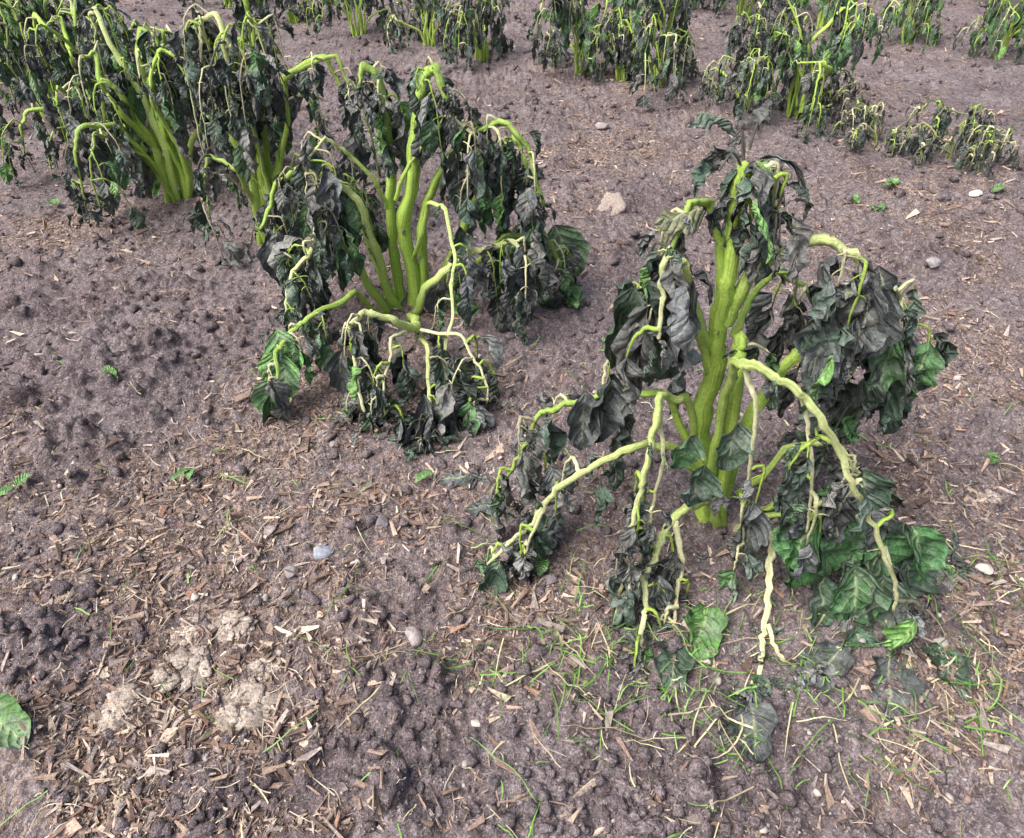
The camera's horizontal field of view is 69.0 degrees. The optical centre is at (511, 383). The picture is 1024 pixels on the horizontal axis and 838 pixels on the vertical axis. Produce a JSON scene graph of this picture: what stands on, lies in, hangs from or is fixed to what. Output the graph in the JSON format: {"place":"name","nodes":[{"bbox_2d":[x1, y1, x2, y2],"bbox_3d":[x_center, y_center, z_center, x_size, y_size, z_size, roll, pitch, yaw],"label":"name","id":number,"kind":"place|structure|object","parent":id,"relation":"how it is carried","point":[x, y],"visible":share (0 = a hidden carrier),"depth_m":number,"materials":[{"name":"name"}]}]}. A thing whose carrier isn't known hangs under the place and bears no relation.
{"place":"outdoors","nodes":[
{"label":"outdoors","id":0,"kind":"place"},
{"bbox_2d":[0,4,1021,834],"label":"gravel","id":1,"kind":"structure","parent":0,"point":[718,682],"depth_m":1.06,"materials":[{"name":"grey gravel"}]},
{"bbox_2d":[0,0,1023,837],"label":"ground","id":2,"kind":"structure","parent":0,"point":[98,392],"depth_m":1.43,"materials":[{"name":"soil"}]},
{"bbox_2d":[0,693,30,748],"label":"fallen leaf","id":3,"kind":"object","parent":2,"relation":"on","point":[12,713],"visible":1,"depth_m":1.00,"materials":[{"name":"green plant"}]},
{"bbox_2d":[0,473,30,495],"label":"weed seedling","id":4,"kind":"object","parent":2,"relation":"on","point":[18,480],"visible":0.94,"depth_m":1.35,"materials":[{"name":"green plant"}]},
{"bbox_2d":[42,199,60,207],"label":"weed seedling","id":5,"kind":"object","parent":2,"relation":"on","point":[52,201],"visible":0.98,"depth_m":2.31,"materials":[{"name":"green plant"}]},
{"bbox_2d":[0,0,113,140],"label":"potato plant","id":6,"kind":"object","parent":2,"relation":"on","point":[13,16],"visible":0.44,"depth_m":2.72,"materials":[{"name":"green plant"}]},
{"bbox_2d":[0,578,118,686],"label":"crumbled soil heap","id":7,"kind":"object","parent":2,"relation":"on","point":[86,589],"visible":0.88,"depth_m":1.10,"materials":[{"name":"soil"}]},
{"bbox_2d":[0,0,151,184],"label":"potato plant","id":8,"kind":"object","parent":2,"relation":"on","point":[58,38],"visible":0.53,"depth_m":2.42,"materials":[{"name":"green plant"}]},
{"bbox_2d":[101,365,117,381],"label":"weed seedling","id":9,"kind":"object","parent":2,"relation":"on","point":[109,370],"visible":1,"depth_m":1.57,"materials":[{"name":"green plant"}]},
{"bbox_2d":[87,682,144,736],"bbox_3d":[-0.552,0.455,1.040,0.078,0.028,0.078,0,38,0],"label":"clod","id":10,"kind":"object","parent":2,"relation":"on","point":[122,695],"visible":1,"depth_m":1.04,"materials":[{"name":"beige soil"}]},
{"bbox_2d":[57,4,284,229],"bbox_3d":[-1.062,-0.787,2.186,0.454,0.564,0.699,19,42,22],"label":"potato plant","id":11,"kind":"object","parent":2,"relation":"on","point":[120,156],"visible":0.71,"depth_m":2.11,"materials":[{"name":"green plant"}]},
{"bbox_2d":[146,644,212,693],"bbox_3d":[-0.478,0.420,1.088,0.089,0.029,0.084,0,38,0],"label":"clod","id":12,"kind":"object","parent":2,"relation":"on","point":[196,659],"visible":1,"depth_m":1.08,"materials":[{"name":"beige soil"}]},
{"bbox_2d":[170,468,193,480],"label":"weed seedling","id":13,"kind":"object","parent":2,"relation":"on","point":[188,472],"visible":1,"depth_m":1.38,"materials":[{"name":"green plant"}]},
{"bbox_2d":[168,623,198,646],"bbox_3d":[-0.498,0.384,1.139,0.048,0.016,0.037,0,38,0],"label":"clod","id":14,"kind":"object","parent":2,"relation":"on","point":[173,641],"visible":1,"depth_m":1.14,"materials":[{"name":"beige soil"}]},
{"bbox_2d":[191,593,198,600],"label":"stone","id":15,"kind":"object","parent":2,"relation":"on","point":[194,596],"visible":1,"depth_m":1.18,"materials":[{"name":"grey stone"}]},
{"bbox_2d":[178,0,250,9],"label":"potato plant","id":16,"kind":"object","parent":2,"relation":"on","point":[228,3],"visible":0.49,"depth_m":4.54,"materials":[{"name":"green plant"}]},
{"bbox_2d":[208,609,258,644],"bbox_3d":[-0.428,0.374,1.143,0.073,0.020,0.061,18,41,21],"label":"clod","id":17,"kind":"object","parent":2,"relation":"on","point":[244,625],"visible":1,"depth_m":1.14,"materials":[{"name":"beige soil"}]},
{"bbox_2d":[213,677,283,733],"bbox_3d":[-0.371,0.454,1.040,0.095,0.024,0.081,14,40,17],"label":"clod","id":18,"kind":"object","parent":2,"relation":"on","point":[245,691],"visible":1,"depth_m":1.04,"materials":[{"name":"beige soil"}]},
{"bbox_2d":[245,656,282,680],"bbox_3d":[-0.361,0.414,1.086,0.053,0.014,0.041,0,38,0],"label":"clod","id":19,"kind":"object","parent":2,"relation":"on","point":[259,666],"visible":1,"depth_m":1.08,"materials":[{"name":"beige soil"}]},
{"bbox_2d":[263,525,275,534],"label":"stone","id":20,"kind":"object","parent":2,"relation":"on","point":[266,531],"visible":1,"depth_m":1.28,"materials":[{"name":"grey stone"}]},
{"bbox_2d":[164,0,401,265],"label":"potato plant","id":21,"kind":"object","parent":2,"relation":"on","point":[248,98],"visible":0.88,"depth_m":1.86,"materials":[{"name":"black plant"}]},
{"bbox_2d":[252,0,321,24],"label":"potato plant","id":22,"kind":"object","parent":2,"relation":"on","point":[292,17],"visible":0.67,"depth_m":4.23,"materials":[{"name":"green plant"}]},
{"bbox_2d":[284,565,298,578],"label":"stone","id":23,"kind":"object","parent":2,"relation":"on","point":[288,574],"visible":1,"depth_m":1.22,"materials":[{"name":"grey stone"}]},
{"bbox_2d":[313,544,333,559],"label":"stone","id":24,"kind":"object","parent":2,"relation":"on","point":[322,551],"visible":1,"depth_m":1.25,"materials":[{"name":"grey stone"}]},
{"bbox_2d":[329,441,337,447],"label":"stone","id":25,"kind":"object","parent":2,"relation":"on","point":[332,444],"visible":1,"depth_m":1.46,"materials":[{"name":"white stone"}]},
{"bbox_2d":[350,558,360,567],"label":"stone","id":26,"kind":"object","parent":2,"relation":"on","point":[355,561],"visible":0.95,"depth_m":1.23,"materials":[{"name":"beige stone"}]},
{"bbox_2d":[305,0,409,37],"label":"potato plant","id":27,"kind":"object","parent":2,"relation":"on","point":[368,5],"visible":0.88,"depth_m":3.93,"materials":[{"name":"green plant"}]},
{"bbox_2d":[375,515,387,526],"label":"stone","id":28,"kind":"object","parent":2,"relation":"on","point":[382,520],"visible":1,"depth_m":1.30,"materials":[{"name":"grey stone"}]},
{"bbox_2d":[405,626,422,646],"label":"stone","id":29,"kind":"object","parent":2,"relation":"on","point":[414,635],"visible":1,"depth_m":1.12,"materials":[{"name":"grey stone"}]},
{"bbox_2d":[239,56,589,461],"bbox_3d":[-0.216,-0.284,1.521,0.807,0.631,0.697,0,38,0],"label":"potato plant","id":30,"kind":"object","parent":2,"relation":"on","point":[332,213],"visible":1,"depth_m":1.57,"materials":[{"name":"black plant"}]},
{"bbox_2d":[415,470,433,482],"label":"weed seedling","id":31,"kind":"object","parent":2,"relation":"on","point":[422,475],"visible":0.95,"depth_m":1.38,"materials":[{"name":"green plant"}]},
{"bbox_2d":[383,0,474,52],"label":"potato plant","id":32,"kind":"object","parent":2,"relation":"on","point":[425,8],"visible":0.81,"depth_m":3.70,"materials":[{"name":"green plant"}]},
{"bbox_2d":[471,720,479,726],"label":"stone","id":33,"kind":"object","parent":2,"relation":"on","point":[475,723],"visible":1,"depth_m":1.02,"materials":[{"name":"white stone"}]},
{"bbox_2d":[438,0,514,69],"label":"potato plant","id":34,"kind":"object","parent":2,"relation":"on","point":[485,13],"visible":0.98,"depth_m":3.41,"materials":[{"name":"green plant"}]},
{"bbox_2d":[0,0,1023,837],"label":"wood chips","id":35,"kind":"object","parent":2,"relation":"on","point":[72,826],"visible":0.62,"depth_m":1.14,"materials":[{"name":"beige wood"}]},
{"bbox_2d":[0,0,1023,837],"bbox_3d":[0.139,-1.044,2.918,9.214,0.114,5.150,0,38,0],"label":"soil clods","id":36,"kind":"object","parent":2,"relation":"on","point":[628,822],"visible":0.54,"depth_m":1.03,"materials":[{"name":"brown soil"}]},
{"bbox_2d":[0,137,1023,837],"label":"grass clippings","id":37,"kind":"object","parent":2,"relation":"on","point":[664,691],"depth_m":1.05,"materials":[{"name":"plant"}]},
{"bbox_2d":[4,0,1023,837],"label":"straw","id":38,"kind":"object","parent":2,"relation":"on","point":[418,628],"visible":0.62,"depth_m":1.05,"materials":[{"name":"beige plant"}]},
{"bbox_2d":[531,547,548,575],"bbox_3d":[0.045,0.289,1.220,0.031,0.037,0.067,-11,39,-14],"label":"leaf","id":39,"kind":"object","parent":2,"relation":"on","point":[541,564],"visible":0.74,"depth_m":1.20,"materials":[{"name":"green plant"}]},
{"bbox_2d":[540,573,557,585],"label":"stone","id":40,"kind":"object","parent":2,"relation":"on","point":[552,579],"visible":1,"depth_m":1.20,"materials":[{"name":"grey stone"}]},
{"bbox_2d":[568,294,585,308],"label":"weed seedling","id":41,"kind":"object","parent":2,"relation":"on","point":[575,303],"visible":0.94,"depth_m":1.81,"materials":[{"name":"green plant"}]},
{"bbox_2d":[526,0,644,83],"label":"potato plant","id":42,"kind":"object","parent":2,"relation":"on","point":[558,15],"visible":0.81,"depth_m":3.18,"materials":[{"name":"green plant"}]},
{"bbox_2d":[594,122,608,129],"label":"stone","id":43,"kind":"object","parent":2,"relation":"on","point":[601,125],"visible":1,"depth_m":2.88,"materials":[{"name":"beige stone"}]},
{"bbox_2d":[596,191,626,216],"bbox_3d":[0.306,-0.548,2.310,0.096,0.094,0.098,0,38,0],"label":"stone","id":44,"kind":"object","parent":2,"relation":"on","point":[616,202],"visible":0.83,"depth_m":2.28,"materials":[{"name":"beige stone"}]},
{"bbox_2d":[575,5,652,82],"bbox_3d":[0.469,-1.452,3.206,0.380,0.307,0.280,-4,38,-6],"label":"potato plant","id":45,"kind":"object","parent":2,"relation":"on","point":[625,47],"visible":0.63,"depth_m":3.17,"materials":[{"name":"green plant"}]},
{"bbox_2d":[603,0,702,107],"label":"potato plant","id":46,"kind":"object","parent":2,"relation":"on","point":[670,49],"visible":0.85,"depth_m":2.99,"materials":[{"name":"green plant"}]},
{"bbox_2d":[688,0,696,9],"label":"potato plant","id":47,"kind":"object","parent":2,"relation":"on","point":[693,4],"visible":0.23,"depth_m":4.43,"materials":[{"name":"green plant"}]},
{"bbox_2d":[437,97,985,762],"bbox_3d":[0.305,0.070,0.981,0.888,0.751,0.554,0,38,0],"label":"potato plant","id":48,"kind":"object","parent":2,"relation":"on","point":[853,529],"visible":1,"depth_m":1.06,"materials":[{"name":"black plant"}]},
{"bbox_2d":[696,11,793,126],"bbox_3d":[0.894,-1.213,2.846,0.346,0.378,0.469,0,38,0],"label":"potato plant","id":49,"kind":"object","parent":2,"relation":"on","point":[760,65],"visible":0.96,"depth_m":2.77,"materials":[{"name":"green plant"}]},
{"bbox_2d":[699,0,797,16],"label":"potato plant","id":50,"kind":"object","parent":2,"relation":"on","point":[718,4],"visible":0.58,"depth_m":4.30,"materials":[{"name":"green plant"}]},
{"bbox_2d":[736,0,888,143],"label":"potato plant","id":51,"kind":"object","parent":2,"relation":"on","point":[840,50],"visible":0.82,"depth_m":2.73,"materials":[{"name":"green plant"}]},
{"bbox_2d":[772,68,869,125],"bbox_3d":[1.200,-1.106,2.893,0.280,0.206,0.273,-11,39,-14],"label":"potato plant","id":52,"kind":"object","parent":2,"relation":"on","point":[828,99],"visible":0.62,"depth_m":2.87,"materials":[{"name":"green plant"}]},
{"bbox_2d":[788,0,876,30],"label":"potato plant","id":53,"kind":"object","parent":2,"relation":"on","point":[826,9],"visible":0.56,"depth_m":3.98,"materials":[{"name":"green plant"}]},
{"bbox_2d":[852,193,860,203],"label":"weed seedling","id":54,"kind":"object","parent":2,"relation":"on","point":[856,198],"visible":0.98,"depth_m":2.35,"materials":[{"name":"green plant"}]},
{"bbox_2d":[868,203,885,210],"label":"weed seedling","id":55,"kind":"object","parent":2,"relation":"on","point":[881,207],"visible":0.96,"depth_m":2.29,"materials":[{"name":"green plant"}]},
{"bbox_2d":[827,98,950,160],"bbox_3d":[1.304,-0.905,2.592,0.363,0.206,0.293,0,38,0],"label":"potato plant","id":56,"kind":"object","parent":2,"relation":"on","point":[872,118],"visible":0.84,"depth_m":2.58,"materials":[{"name":"green plant"}]},
{"bbox_2d":[884,177,898,187],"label":"weed seedling","id":57,"kind":"object","parent":2,"relation":"on","point":[894,181],"visible":0.99,"depth_m":2.40,"materials":[{"name":"green plant"}]},
{"bbox_2d":[874,0,944,51],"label":"potato plant","id":58,"kind":"object","parent":2,"relation":"on","point":[922,11],"visible":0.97,"depth_m":3.74,"materials":[{"name":"green plant"}]},
{"bbox_2d":[925,257,940,267],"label":"stone","id":59,"kind":"object","parent":2,"relation":"on","point":[933,262],"visible":1,"depth_m":2.00,"materials":[{"name":"grey stone"}]},
{"bbox_2d":[931,637,948,649],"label":"stone","id":60,"kind":"object","parent":2,"relation":"on","point":[938,640],"visible":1,"depth_m":1.08,"materials":[{"name":"beige stone"}]},
{"bbox_2d":[953,375,960,380],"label":"stone","id":61,"kind":"object","parent":2,"relation":"on","point":[956,377],"visible":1,"depth_m":1.64,"materials":[{"name":"white stone"}]},
{"bbox_2d":[891,104,1023,177],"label":"potato plant","id":62,"kind":"object","parent":2,"relation":"on","point":[964,147],"visible":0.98,"depth_m":2.47,"materials":[{"name":"green plant"}]},
{"bbox_2d":[968,189,982,196],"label":"stone","id":63,"kind":"object","parent":2,"relation":"on","point":[976,193],"visible":1,"depth_m":2.31,"materials":[{"name":"white stone"}]},
{"bbox_2d":[975,563,993,574],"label":"stone","id":64,"kind":"object","parent":2,"relation":"on","point":[987,569],"visible":1,"depth_m":1.18,"materials":[{"name":"beige stone"}]},
{"bbox_2d":[952,0,1023,67],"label":"potato plant","id":65,"kind":"object","parent":2,"relation":"on","point":[1002,13],"visible":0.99,"depth_m":3.48,"materials":[{"name":"green plant"}]},
{"bbox_2d":[976,489,1004,509],"bbox_3d":[0.864,0.205,1.341,0.047,0.029,0.048,19,42,23],"label":"stone","id":66,"kind":"object","parent":2,"relation":"on","point":[993,497],"visible":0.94,"depth_m":1.34,"materials":[{"name":"beige stone"}]},
{"bbox_2d":[985,452,1000,463],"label":"weed seedling","id":67,"kind":"object","parent":2,"relation":"on","point":[994,458],"visible":1,"depth_m":1.38,"materials":[{"name":"green plant"}]},
{"bbox_2d":[990,184,1006,193],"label":"weed seedling","id":68,"kind":"object","parent":2,"relation":"on","point":[998,187],"visible":0.95,"depth_m":2.32,"materials":[{"name":"green plant"}]}
]}

